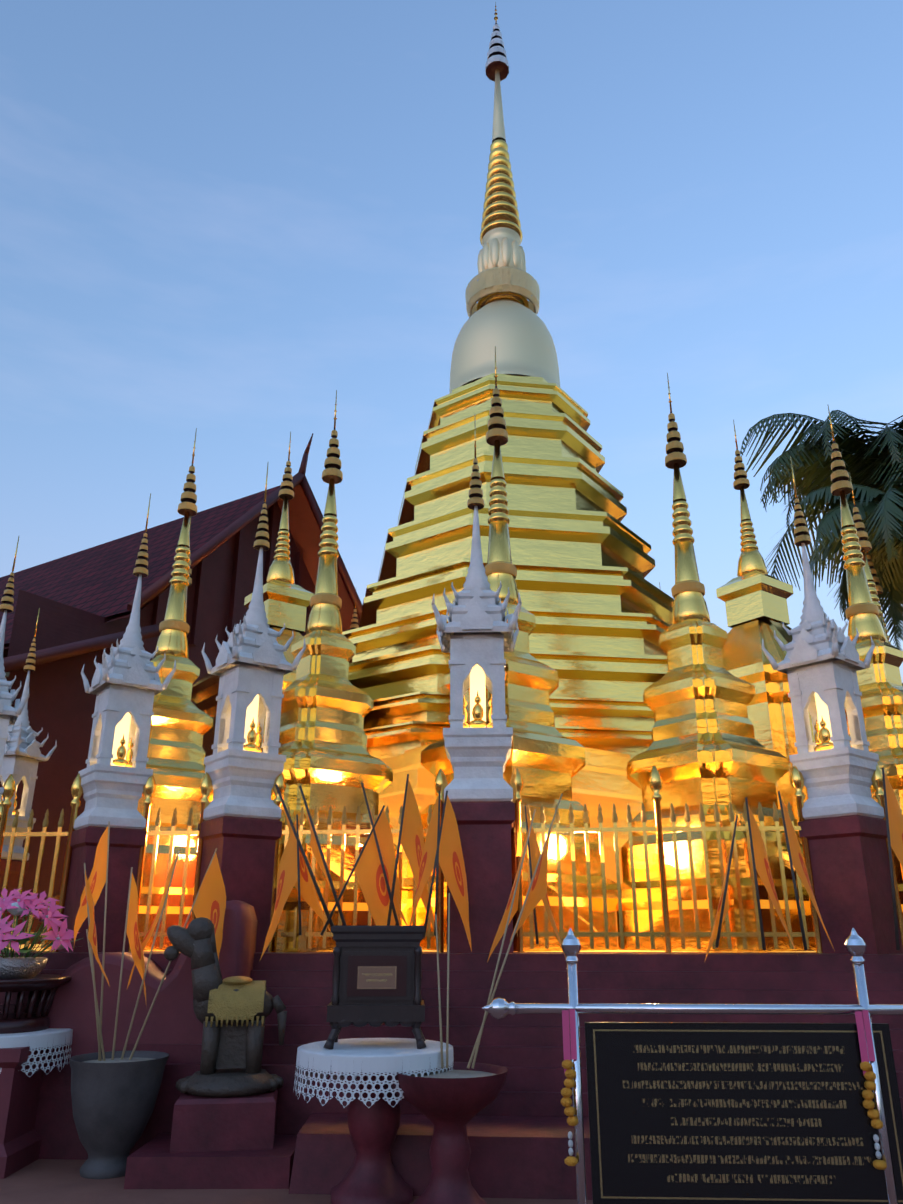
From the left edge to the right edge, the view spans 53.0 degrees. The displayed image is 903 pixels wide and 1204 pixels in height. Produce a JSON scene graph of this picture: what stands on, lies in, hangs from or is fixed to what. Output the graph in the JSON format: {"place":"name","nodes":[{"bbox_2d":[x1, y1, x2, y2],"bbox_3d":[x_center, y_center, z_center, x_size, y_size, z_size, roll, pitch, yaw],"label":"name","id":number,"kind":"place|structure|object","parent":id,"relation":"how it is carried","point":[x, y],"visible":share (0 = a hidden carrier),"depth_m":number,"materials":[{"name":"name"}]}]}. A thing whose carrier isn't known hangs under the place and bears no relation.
{"place":"outdoors","nodes":[
{"label":"outdoors","id":0,"kind":"place"},
{"bbox_2d":[0,1159,592,1203],"bbox_3d":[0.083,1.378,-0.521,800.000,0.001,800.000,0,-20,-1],"label":"ground","id":1,"kind":"structure","parent":0,"point":[50,1181],"depth_m":5.41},
{"bbox_2d":[0,1028,72,1076],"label":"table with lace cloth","id":2,"kind":"object","parent":1,"relation":"on","point":[42,1039],"visible":0.27,"depth_m":6.21,"materials":[{"name":"white fabric"}]},
{"bbox_2d":[0,888,82,1033],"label":"flower bowl","id":3,"kind":"object","parent":2,"relation":"on","point":[20,975],"visible":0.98,"depth_m":6.52,"materials":[{"name":"paint"}]},
{"bbox_2d":[69,1051,168,1178],"bbox_3d":[-2.237,3.386,5.988,0.640,0.680,0.640,0,-20,-1],"label":"pot","id":4,"kind":"object","parent":1,"relation":"on","point":[113,1102],"visible":0.98,"depth_m":5.81,"materials":[{"name":"ceramic"}]},
{"bbox_2d":[74,768,902,1068],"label":"flags","id":5,"kind":"object","parent":4,"relation":"on","point":[375,866],"visible":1,"depth_m":6.89,"materials":[{"name":"fabric"}]},
{"bbox_2d":[0,900,257,1178],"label":"wing wall","id":6,"kind":"structure","parent":1,"relation":"on","point":[172,1019],"depth_m":6.59,"materials":[{"name":"red paint"}]},
{"bbox_2d":[0,433,362,944],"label":"temple building","id":7,"kind":"structure","parent":1,"relation":"on","point":[83,600],"depth_m":15.01,"materials":[{"name":"tile"}]},
{"bbox_2d":[124,1133,296,1188],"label":"plinth","id":8,"kind":"structure","parent":1,"relation":"on","point":[154,1163],"depth_m":5.54,"materials":[{"name":"red paint"}]},
{"bbox_2d":[164,917,286,1152],"bbox_3d":[-1.580,2.911,6.232,0.878,1.398,0.637,3,-20,-8],"label":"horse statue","id":9,"kind":"object","parent":1,"relation":"on","point":[226,1100],"visible":1,"depth_m":6.10,"materials":[{"name":"grey stone"}]},
{"bbox_2d":[293,1038,453,1203],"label":"round table","id":10,"kind":"object","parent":1,"relation":"on","point":[372,1176],"visible":0.94,"depth_m":5.25,"materials":[{"name":"maroon paint"},{"name":"lace cloth"},{"name":"white cloth"}]},
{"bbox_2d":[323,926,426,1049],"bbox_3d":[-0.466,2.417,5.708,0.616,0.706,0.437,1,-20,-3],"label":"donation box","id":11,"kind":"object","parent":10,"relation":"on","point":[376,977],"visible":1,"depth_m":5.55,"materials":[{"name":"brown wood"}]},
{"bbox_2d":[393,1062,507,1203],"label":"pedestal bowl","id":12,"kind":"object","parent":1,"relation":"on","point":[450,1104],"visible":0.9,"depth_m":5.01,"materials":[{"name":"red ceramic"}]},
{"bbox_2d":[0,951,902,1199],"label":"wall","id":13,"kind":"structure","parent":1,"relation":"on","point":[518,1128],"depth_m":6.47,"materials":[{"name":"red paint"}]},
{"bbox_2d":[0,537,29,800],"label":"shrine","id":14,"kind":"object","parent":13,"relation":"on","point":[9,713],"visible":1,"depth_m":8.46,"materials":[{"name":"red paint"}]},
{"bbox_2d":[0,608,56,946],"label":"shrine","id":15,"kind":"object","parent":13,"relation":"on","point":[23,757],"visible":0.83,"depth_m":10.39,"materials":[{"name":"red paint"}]},
{"bbox_2d":[58,493,175,952],"bbox_3d":[-3.024,0.929,8.361,0.679,4.300,0.679,14,-24,-34],"label":"shrine","id":16,"kind":"object","parent":13,"relation":"on","point":[126,687],"visible":1,"depth_m":7.97,"materials":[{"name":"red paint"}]},
{"bbox_2d":[197,464,305,951],"bbox_3d":[-1.849,0.754,8.331,0.728,4.610,0.728,14,-24,-34],"label":"shrine","id":17,"kind":"object","parent":13,"relation":"on","point":[241,830],"visible":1,"depth_m":7.93,"materials":[{"name":"white paint"}]},
{"bbox_2d":[6,944,815,951],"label":"floor","id":18,"kind":"structure","parent":13,"relation":"on","point":[39,948],"depth_m":7.51,"materials":[{"name":"orange"}]},
{"bbox_2d":[45,428,213,950],"bbox_3d":[-2.933,0.634,9.450,1.528,5.599,1.528,14,-24,-34],"label":"stupa","id":19,"kind":"object","parent":18,"relation":"on","point":[181,724],"visible":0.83,"depth_m":8.82,"materials":[{"name":"gold metal"}]},
{"bbox_2d":[187,516,191,586],"bbox_3d":[-3.759,1.449,12.069,1.598,5.859,1.598,14,-24,-34],"label":"spire","id":20,"kind":"object","parent":18,"relation":"on","point":[190,579],"visible":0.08,"depth_m":12.76,"materials":[{"name":"gold metal"}]},
{"bbox_2d":[191,432,313,766],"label":"small stupa","id":21,"kind":"structure","parent":18,"relation":"on","point":[286,599],"depth_m":11.18,"materials":[{"name":"gold metal"}]},
{"bbox_2d":[271,390,410,951],"bbox_3d":[-1.317,0.389,9.346,1.634,5.989,1.634,14,-24,-34],"label":"small stupa","id":22,"kind":"object","parent":18,"relation":"on","point":[326,709],"visible":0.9,"depth_m":8.59,"materials":[{"name":"gold metal"}]},
{"bbox_2d":[350,602,358,629],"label":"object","id":23,"kind":"structure","parent":18,"relation":"on","point":[354,624],"depth_m":17.62,"materials":[{"name":"gold metal"}]},
{"bbox_2d":[0,765,902,952],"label":"fence","id":24,"kind":"object","parent":18,"relation":"on","point":[517,783],"visible":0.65,"depth_m":7.61,"materials":[{"name":"gold metal"}]},
{"bbox_2d":[342,2,673,946],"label":"chedi","id":25,"kind":"structure","parent":18,"relation":"on","point":[596,604],"depth_m":12.76,"materials":[{"name":"gold metal"}]},
{"bbox_2d":[403,346,617,951],"bbox_3d":[0.519,0.108,9.578,1.821,6.675,1.821,14,-24,-34],"label":"stupa","id":26,"kind":"object","parent":18,"relation":"on","point":[547,759],"visible":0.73,"depth_m":8.58,"materials":[{"name":"gold metal"}]},
{"bbox_2d":[615,373,815,952],"bbox_3d":[2.464,0.276,9.276,1.679,6.154,1.679,14,-24,-34],"label":"small stupa","id":27,"kind":"object","parent":18,"relation":"on","point":[707,749],"visible":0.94,"depth_m":8.31,"materials":[{"name":"gold metal"}]},
{"bbox_2d":[716,420,814,831],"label":"small stupa","id":28,"kind":"structure","parent":18,"relation":"on","point":[753,596],"depth_m":10.51,"materials":[{"name":"gold metal"}]},
{"bbox_2d":[828,406,902,912],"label":"stupa","id":29,"kind":"object","parent":18,"relation":"on","point":[880,685],"visible":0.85,"depth_m":8.79,"materials":[{"name":"gold metal"}]},
{"bbox_2d":[849,472,902,685],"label":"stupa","id":30,"kind":"object","parent":18,"relation":"on","point":[862,535],"visible":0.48,"depth_m":12.47,"materials":[{"name":"gold metal"}]},
{"bbox_2d":[866,552,890,643],"bbox_3d":[7.274,1.872,14.822,1.895,6.947,1.895,14,-24,-34],"label":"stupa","id":31,"kind":"object","parent":18,"relation":"on","point":[876,581],"visible":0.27,"depth_m":15.56,"materials":[{"name":"gold metal"}]},
{"bbox_2d":[432,420,521,952],"bbox_3d":[0.237,0.482,8.264,0.801,5.074,0.802,-1,-20,2],"label":"shrine","id":32,"kind":"object","parent":13,"relation":"on","point":[477,635],"visible":1,"depth_m":7.71,"materials":[{"name":"white paint"}]},
{"bbox_2d":[762,456,902,953],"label":"shrine","id":33,"kind":"object","parent":13,"relation":"on","point":[843,830],"visible":1,"depth_m":7.49,"materials":[{"name":"white paint"}]},
{"bbox_2d":[482,928,902,1203],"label":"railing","id":34,"kind":"object","parent":1,"relation":"on","point":[735,1113],"visible":1,"depth_m":3.87,"materials":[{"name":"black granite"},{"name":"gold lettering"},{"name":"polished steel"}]},
{"bbox_2d":[740,410,902,606],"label":"palm","id":35,"kind":"object","parent":1,"relation":"on","point":[876,461],"visible":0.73,"depth_m":18.54,"materials":[{"name":"green plant"}]},
{"bbox_2d":[793,462,902,637],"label":"palm","id":36,"kind":"object","parent":1,"relation":"on","point":[882,517],"visible":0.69,"depth_m":16.21,"materials":[{"name":"green plant"}]},
{"bbox_2d":[825,545,902,649],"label":"palm","id":37,"kind":"object","parent":1,"relation":"on","point":[892,631],"visible":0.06,"depth_m":22.62,"materials":[{"name":"green plant"}]},
{"bbox_2d":[0,0,902,682],"label":"sky","id":38,"kind":"structure","parent":0,"point":[222,219],"materials":[{"name":"blue"}]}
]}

